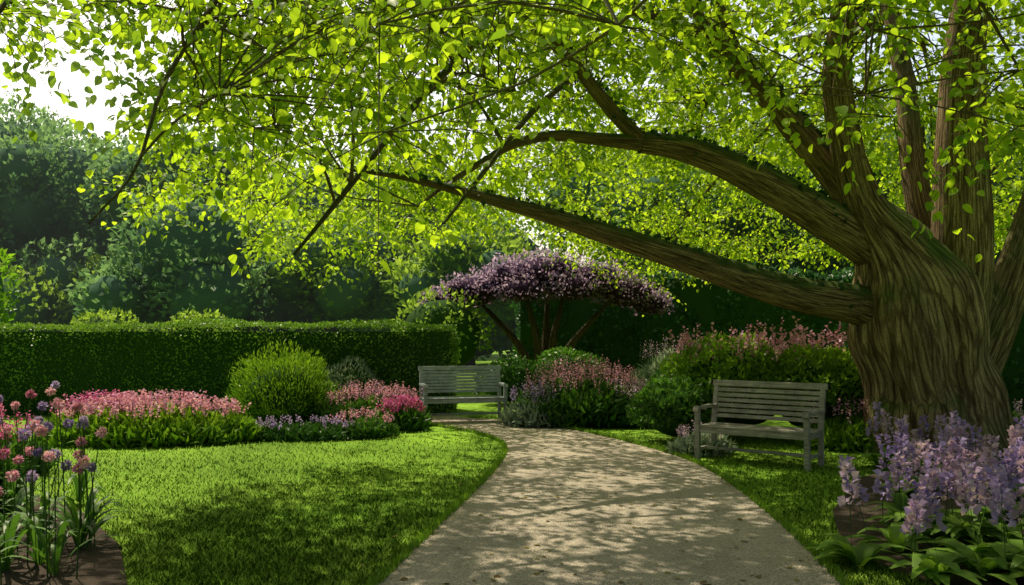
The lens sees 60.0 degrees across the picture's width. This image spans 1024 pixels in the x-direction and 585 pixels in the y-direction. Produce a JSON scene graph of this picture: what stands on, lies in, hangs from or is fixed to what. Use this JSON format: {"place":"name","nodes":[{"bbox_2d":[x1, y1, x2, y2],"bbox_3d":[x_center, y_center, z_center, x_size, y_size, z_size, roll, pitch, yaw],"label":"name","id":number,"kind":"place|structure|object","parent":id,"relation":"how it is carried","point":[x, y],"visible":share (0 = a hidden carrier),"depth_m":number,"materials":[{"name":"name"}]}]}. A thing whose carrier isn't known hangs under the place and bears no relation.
{"place":"outdoors","nodes":[
{"label":"outdoors","id":0,"kind":"place"},
{"bbox_2d":[86,318,136,331],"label":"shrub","id":1,"kind":"object","parent":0,"point":[99,320],"visible":0.12,"depth_m":20.68,"materials":[{"name":"green plant"}]},
{"bbox_2d":[63,307,149,331],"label":"shrub","id":2,"kind":"object","parent":1,"relation":"on","point":[89,315],"visible":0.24,"depth_m":20.83,"materials":[{"name":"green plant"}]},
{"bbox_2d":[376,371,419,401],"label":"shrub","id":3,"kind":"object","parent":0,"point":[385,383],"visible":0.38,"depth_m":16.68,"materials":[{"name":"plant"}]},
{"bbox_2d":[1,350,1014,584],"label":"lawn","id":4,"kind":"structure","parent":0,"point":[475,407],"depth_m":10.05,"materials":[{"name":"green plant"}]},
{"bbox_2d":[0,226,18,276],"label":"tree foliage","id":5,"kind":"object","parent":4,"relation":"on","point":[9,245],"visible":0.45,"depth_m":47.45,"materials":[{"name":"green plant"}]},
{"bbox_2d":[0,247,22,331],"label":"yellow tree","id":6,"kind":"object","parent":4,"relation":"on","point":[5,317],"visible":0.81,"depth_m":28.66,"materials":[{"name":"plant"}]},
{"bbox_2d":[0,409,57,475],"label":"bed","id":7,"kind":"object","parent":4,"relation":"on","point":[12,445],"depth_m":9.91,"materials":[{"name":"plant"}]},
{"bbox_2d":[0,88,87,148],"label":"tree foliage","id":8,"kind":"object","parent":4,"relation":"on","point":[33,120],"visible":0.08,"depth_m":56.89,"materials":[{"name":"green plant"}]},
{"bbox_2d":[0,495,127,584],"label":"soil bed","id":9,"kind":"object","parent":4,"relation":"on","point":[99,563],"visible":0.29,"depth_m":5.97,"materials":[{"name":"brown soil"}]},
{"bbox_2d":[0,401,35,504],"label":"flowers","id":10,"kind":"object","parent":9,"relation":"on","point":[14,466],"depth_m":8.01,"materials":[{"name":"plant"}]},
{"bbox_2d":[0,385,137,584],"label":"plants","id":11,"kind":"object","parent":9,"relation":"on","point":[11,541],"depth_m":6.39,"materials":[{"name":"green plant"}]},
{"bbox_2d":[0,380,96,482],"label":"allium flowers","id":12,"kind":"object","parent":11,"relation":"attached to","point":[42,406],"visible":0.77,"depth_m":6.67,"materials":[{"name":"purple plant"}]},
{"bbox_2d":[0,386,107,495],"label":"allium flowers","id":13,"kind":"object","parent":11,"relation":"attached to","point":[80,465],"visible":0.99,"depth_m":6.47,"materials":[{"name":"plant"}]},
{"bbox_2d":[0,117,149,268],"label":"tree foliage","id":14,"kind":"object","parent":4,"relation":"on","point":[38,182],"visible":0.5,"depth_m":48.49,"materials":[{"name":"green plant"}]},
{"bbox_2d":[31,398,269,449],"bbox_3d":[-5.224,1.896,12.964,3.444,0.751,2.065,0,-3,0],"label":"bed","id":15,"kind":"object","parent":4,"relation":"on","point":[220,430],"visible":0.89,"depth_m":12.36,"materials":[{"name":"green plant"}]},
{"bbox_2d":[33,388,142,434],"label":"bed flowers","id":16,"kind":"object","parent":15,"relation":"attached to","point":[87,396],"depth_m":13.00,"materials":[{"name":"pink plant"}]},
{"bbox_2d":[57,388,250,423],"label":"bed flowers","id":17,"kind":"object","parent":15,"relation":"attached to","point":[138,400],"depth_m":12.75,"materials":[{"name":"pink plant"}]},
{"bbox_2d":[63,172,279,331],"bbox_3d":[-14.852,-1.113,40.784,9.100,9.030,10.179,0,-3,0],"label":"tree foliage","id":18,"kind":"object","parent":4,"relation":"on","point":[175,271],"visible":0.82,"depth_m":37.65,"materials":[{"name":"green plant"}]},
{"bbox_2d":[45,121,307,273],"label":"tree foliage","id":19,"kind":"object","parent":4,"relation":"on","point":[126,164],"visible":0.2,"depth_m":46.17,"materials":[{"name":"green plant"}]},
{"bbox_2d":[161,308,236,331],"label":"shrub","id":20,"kind":"object","parent":4,"relation":"on","point":[216,313],"visible":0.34,"depth_m":21.21,"materials":[{"name":"green plant"}]},
{"bbox_2d":[174,319,222,331],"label":"shrub","id":21,"kind":"object","parent":20,"relation":"on","point":[196,328],"visible":0.05,"depth_m":21.01,"materials":[{"name":"green plant"}]},
{"bbox_2d":[0,317,461,415],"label":"hedge","id":22,"kind":"object","parent":4,"relation":"on","point":[351,342],"depth_m":16.91,"materials":[{"name":"green plant"}]},
{"bbox_2d":[244,365,318,423],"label":"shrub","id":23,"kind":"object","parent":4,"relation":"on","point":[303,417],"visible":0.41,"depth_m":14.71,"materials":[{"name":"green plant"}]},
{"bbox_2d":[221,339,347,418],"bbox_3d":[-3.948,1.485,15.125,1.983,1.401,2.011,-2,-3,38],"label":"shrub","id":24,"kind":"object","parent":4,"relation":"on","point":[259,364],"visible":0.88,"depth_m":14.73,"materials":[{"name":"green plant"}]},
{"bbox_2d":[243,420,364,441],"bbox_3d":[-3.187,2.081,13.231,2.158,0.368,1.116,0,-3,0],"label":"bed","id":25,"kind":"object","parent":4,"relation":"on","point":[316,430],"visible":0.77,"depth_m":12.94,"materials":[{"name":"green plant"}]},
{"bbox_2d":[255,414,355,431],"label":"bed flowers","id":26,"kind":"object","parent":25,"relation":"attached to","point":[299,419],"depth_m":13.15,"materials":[{"name":"plant"}]},
{"bbox_2d":[244,207,420,330],"bbox_3d":[-7.146,-0.340,42.431,7.431,7.940,10.056,-2,-3,38],"label":"tree foliage","id":27,"kind":"object","parent":4,"relation":"on","point":[338,297],"visible":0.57,"depth_m":39.54,"materials":[{"name":"green plant"}]},
{"bbox_2d":[325,368,373,401],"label":"shrub","id":28,"kind":"object","parent":4,"relation":"on","point":[346,373],"visible":0.24,"depth_m":16.45,"materials":[{"name":"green plant"}]},
{"bbox_2d":[316,354,383,399],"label":"shrub","id":29,"kind":"object","parent":28,"relation":"attached to","point":[371,376],"visible":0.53,"depth_m":16.46,"materials":[{"name":"green plant"}]},
{"bbox_2d":[329,406,400,439],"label":"flowering plant","id":30,"kind":"object","parent":4,"relation":"on","point":[370,424],"depth_m":13.29,"materials":[{"name":"green plant"}]},
{"bbox_2d":[309,393,436,425],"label":"flowers","id":31,"kind":"object","parent":4,"relation":"on","point":[357,405],"visible":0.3,"depth_m":14.73,"materials":[{"name":"pink plant"}]},
{"bbox_2d":[325,379,422,408],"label":"bed flowers","id":32,"kind":"object","parent":31,"relation":"attached to","point":[400,390],"depth_m":14.97,"materials":[{"name":"pink plant"}]},
{"bbox_2d":[384,381,416,398],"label":"flowers","id":33,"kind":"object","parent":4,"relation":"on","point":[398,388],"visible":0.18,"depth_m":16.69,"materials":[{"name":"pink plant"}]},
{"bbox_2d":[373,393,431,432],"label":"flowering shrub","id":34,"kind":"object","parent":4,"relation":"on","point":[420,419],"depth_m":14.21,"materials":[{"name":"pink plant"}]},
{"bbox_2d":[0,191,824,363],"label":"tree foliage","id":35,"kind":"object","parent":4,"relation":"on","point":[46,281],"visible":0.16,"depth_m":43.35,"materials":[{"name":"green plant"}]},
{"bbox_2d":[343,151,513,266],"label":"tree foliage","id":36,"kind":"object","parent":4,"relation":"on","point":[414,234],"visible":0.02,"depth_m":53.40,"materials":[{"name":"green plant"}]},
{"bbox_2d":[362,422,507,584],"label":"edge grass","id":37,"kind":"structure","parent":4,"relation":"on","point":[416,543],"depth_m":7.54,"materials":[{"name":"green plant"}]},
{"bbox_2d":[404,299,480,365],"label":"shrub","id":38,"kind":"object","parent":4,"relation":"on","point":[468,354],"visible":0.46,"depth_m":23.33,"materials":[{"name":"green plant"}]},
{"bbox_2d":[390,283,496,352],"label":"shrub","id":39,"kind":"object","parent":38,"relation":"attached to","point":[428,296],"visible":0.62,"depth_m":23.49,"materials":[{"name":"green plant"}]},
{"bbox_2d":[431,415,466,418],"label":"gravel path","id":40,"kind":"structure","parent":4,"relation":"on","point":[441,416],"depth_m":16.39,"materials":[{"name":"beige gravel"}]},
{"bbox_2d":[383,203,531,365],"bbox_3d":[-1.993,-0.302,40.537,7.401,7.437,7.528,0,-3,0],"label":"tree foliage","id":41,"kind":"object","parent":4,"relation":"on","point":[448,259],"depth_m":38.22,"materials":[{"name":"green plant"}]},
{"bbox_2d":[473,355,549,402],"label":"shrub","id":42,"kind":"object","parent":4,"relation":"on","point":[504,364],"depth_m":19.03,"materials":[{"name":"green plant"}]},
{"bbox_2d":[0,0,1023,459],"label":"tree","id":43,"kind":"object","parent":4,"relation":"on","point":[562,28],"depth_m":11.18,"materials":[{"name":"green plant"}]},
{"bbox_2d":[16,24,411,277],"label":"tree leaves","id":44,"kind":"object","parent":43,"relation":"attached to","point":[261,190],"visible":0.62,"depth_m":15.40,"materials":[{"name":"green plant"}]},
{"bbox_2d":[259,143,434,241],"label":"tree foliage","id":45,"kind":"object","parent":43,"relation":"attached to","point":[315,201],"visible":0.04,"depth_m":52.70,"materials":[{"name":"green plant"}]},
{"bbox_2d":[354,0,890,308],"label":"ivy on limbs","id":46,"kind":"object","parent":43,"relation":"attached to","point":[614,224],"visible":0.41,"depth_m":11.40,"materials":[{"name":"green plant"}]},
{"bbox_2d":[497,379,561,428],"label":"flowering plant","id":47,"kind":"object","parent":4,"relation":"on","point":[517,417],"depth_m":14.81,"materials":[{"name":"green plant"}]},
{"bbox_2d":[416,243,674,369],"bbox_3d":[0.912,0.704,24.477,7.456,4.041,2.975,0,-3,0],"label":"purple tree","id":48,"kind":"object","parent":4,"relation":"on","point":[504,280],"depth_m":24.05,"materials":[{"name":"purple plant"}]},
{"bbox_2d":[529,346,608,383],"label":"shrub","id":49,"kind":"object","parent":4,"relation":"on","point":[572,352],"depth_m":20.86,"materials":[{"name":"green plant"}]},
{"bbox_2d":[499,374,640,429],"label":"flowering shrub","id":50,"kind":"object","parent":4,"relation":"on","point":[588,402],"visible":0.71,"depth_m":14.70,"materials":[{"name":"green plant"}]},
{"bbox_2d":[524,354,643,395],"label":"bed flowers","id":51,"kind":"object","parent":50,"relation":"on","point":[579,371],"depth_m":15.27,"materials":[{"name":"plant"}]},
{"bbox_2d":[556,397,607,427],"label":"foliage","id":52,"kind":"object","parent":4,"relation":"on","point":[590,425],"visible":0.09,"depth_m":14.73,"materials":[{"name":"green plant"}]},
{"bbox_2d":[593,377,651,429],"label":"flowering plant","id":53,"kind":"object","parent":4,"relation":"on","point":[624,422],"depth_m":14.68,"materials":[{"name":"green plant"}]},
{"bbox_2d":[620,347,683,392],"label":"flowering shrub","id":54,"kind":"object","parent":4,"relation":"on","point":[651,366],"visible":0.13,"depth_m":22.32,"materials":[{"name":"green plant"}]},
{"bbox_2d":[640,335,702,369],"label":"pink flowers","id":55,"kind":"object","parent":54,"relation":"on","point":[662,347],"depth_m":22.60,"materials":[{"name":"pink plant"}]},
{"bbox_2d":[526,125,796,278],"bbox_3d":[6.291,-1.807,35.349,11.576,9.970,10.074,0,-3,0],"label":"tree foliage","id":56,"kind":"object","parent":4,"relation":"on","point":[587,188],"visible":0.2,"depth_m":32.34,"materials":[{"name":"green plant"}]},
{"bbox_2d":[467,415,856,584],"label":"edge grass","id":57,"kind":"structure","parent":4,"relation":"on","point":[824,562],"depth_m":8.12,"materials":[{"name":"green plant"}]},
{"bbox_2d":[625,373,727,436],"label":"bush","id":58,"kind":"object","parent":4,"relation":"on","point":[662,386],"depth_m":12.54,"materials":[{"name":"green plant"}]},
{"bbox_2d":[509,261,854,383],"bbox_3d":[15.025,0.954,27.829,30.272,3.965,2.645,0,-3,0],"label":"hedge","id":59,"kind":"object","parent":4,"relation":"on","point":[701,303],"depth_m":27.03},
{"bbox_2d":[664,420,736,456],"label":"flowering plant","id":60,"kind":"object","parent":4,"relation":"on","point":[680,444],"depth_m":11.44,"materials":[{"name":"green plant"}]},
{"bbox_2d":[659,332,803,424],"bbox_3d":[3.370,1.328,13.552,2.453,1.472,2.120,0,-3,0],"label":"bush","id":61,"kind":"object","parent":4,"relation":"on","point":[682,365],"depth_m":13.00,"materials":[{"name":"green plant"}]},
{"bbox_2d":[668,316,850,368],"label":"pink flowers","id":62,"kind":"object","parent":61,"relation":"on","point":[797,340],"depth_m":13.34,"materials":[{"name":"pink plant"}]},
{"bbox_2d":[762,343,863,426],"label":"bush","id":63,"kind":"object","parent":61,"relation":"attached to","point":[827,358],"depth_m":12.61,"materials":[{"name":"green plant"}]},
{"bbox_2d":[692,380,827,470],"bbox_3d":[3.013,1.587,10.816,1.470,0.973,0.668,-2,-3,38],"label":"bench","id":64,"kind":"object","parent":4,"relation":"on","point":[806,433],"visible":0.98,"depth_m":10.87,"materials":[{"name":"grey wood"}]},
{"bbox_2d":[732,99,934,278],"bbox_3d":[12.251,-2.097,35.334,13.822,10.575,8.938,-1,-3,23],"label":"tree foliage","id":65,"kind":"object","parent":4,"relation":"on","point":[797,262],"depth_m":32.65,"materials":[{"name":"green plant"}]},
{"bbox_2d":[793,392,876,451],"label":"shrub","id":66,"kind":"object","parent":4,"relation":"on","point":[833,435],"depth_m":11.88,"materials":[{"name":"green plant"}]},
{"bbox_2d":[832,460,1023,584],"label":"soil bed","id":67,"kind":"object","parent":4,"relation":"on","point":[842,516],"visible":0.23,"depth_m":7.27,"materials":[{"name":"brown soil"}]},
{"bbox_2d":[802,447,1023,584],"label":"bed leaves","id":68,"kind":"object","parent":67,"relation":"on","point":[988,560],"visible":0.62,"depth_m":6.05,"materials":[{"name":"green plant"}]},
{"bbox_2d":[837,402,1023,561],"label":"purple flowers","id":69,"kind":"object","parent":67,"relation":"on","point":[1001,479],"depth_m":6.57,"materials":[{"name":"purple plant"}]},
{"bbox_2d":[834,312,1023,412],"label":"hedge","id":70,"kind":"object","parent":4,"relation":"on","point":[1012,373],"depth_m":17.50,"materials":[{"name":"green plant"}]},
{"bbox_2d":[926,107,1023,264],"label":"tree foliage","id":71,"kind":"object","parent":4,"relation":"on","point":[1008,178],"visible":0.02,"depth_m":30.67,"materials":[{"name":"green plant"}]},
{"bbox_2d":[1012,399,1023,439],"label":"shrub","id":72,"kind":"object","parent":4,"relation":"on","point":[1017,414],"depth_m":12.43,"materials":[{"name":"green plant"}]},
{"bbox_2d":[0,0,1023,277],"label":"sky","id":73,"kind":"structure","parent":0,"point":[97,113],"materials":[{"name":"white"}]},
{"bbox_2d":[375,418,839,584],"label":"gravel path","id":74,"kind":"structure","parent":0,"point":[613,543],"depth_m":7.21,"materials":[{"name":"beige gravel"}]},
{"bbox_2d":[418,365,507,416],"bbox_3d":[-0.870,1.803,15.757,1.520,0.973,0.668,1,-3,-14],"label":"bench","id":75,"kind":"object","parent":74,"relation":"on","point":[439,376],"visible":0.88,"depth_m":15.93,"materials":[{"name":"grey wood"}]},
{"bbox_2d":[360,443,868,584],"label":"fallen leaves","id":76,"kind":"object","parent":74,"relation":"on","point":[535,573],"visible":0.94,"depth_m":6.22,"materials":[{"name":"brown plant"}]},
{"bbox_2d":[649,362,690,382],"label":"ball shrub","id":77,"kind":"object","parent":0,"point":[658,372],"depth_m":17.23,"materials":[{"name":"green plant"}]}
]}

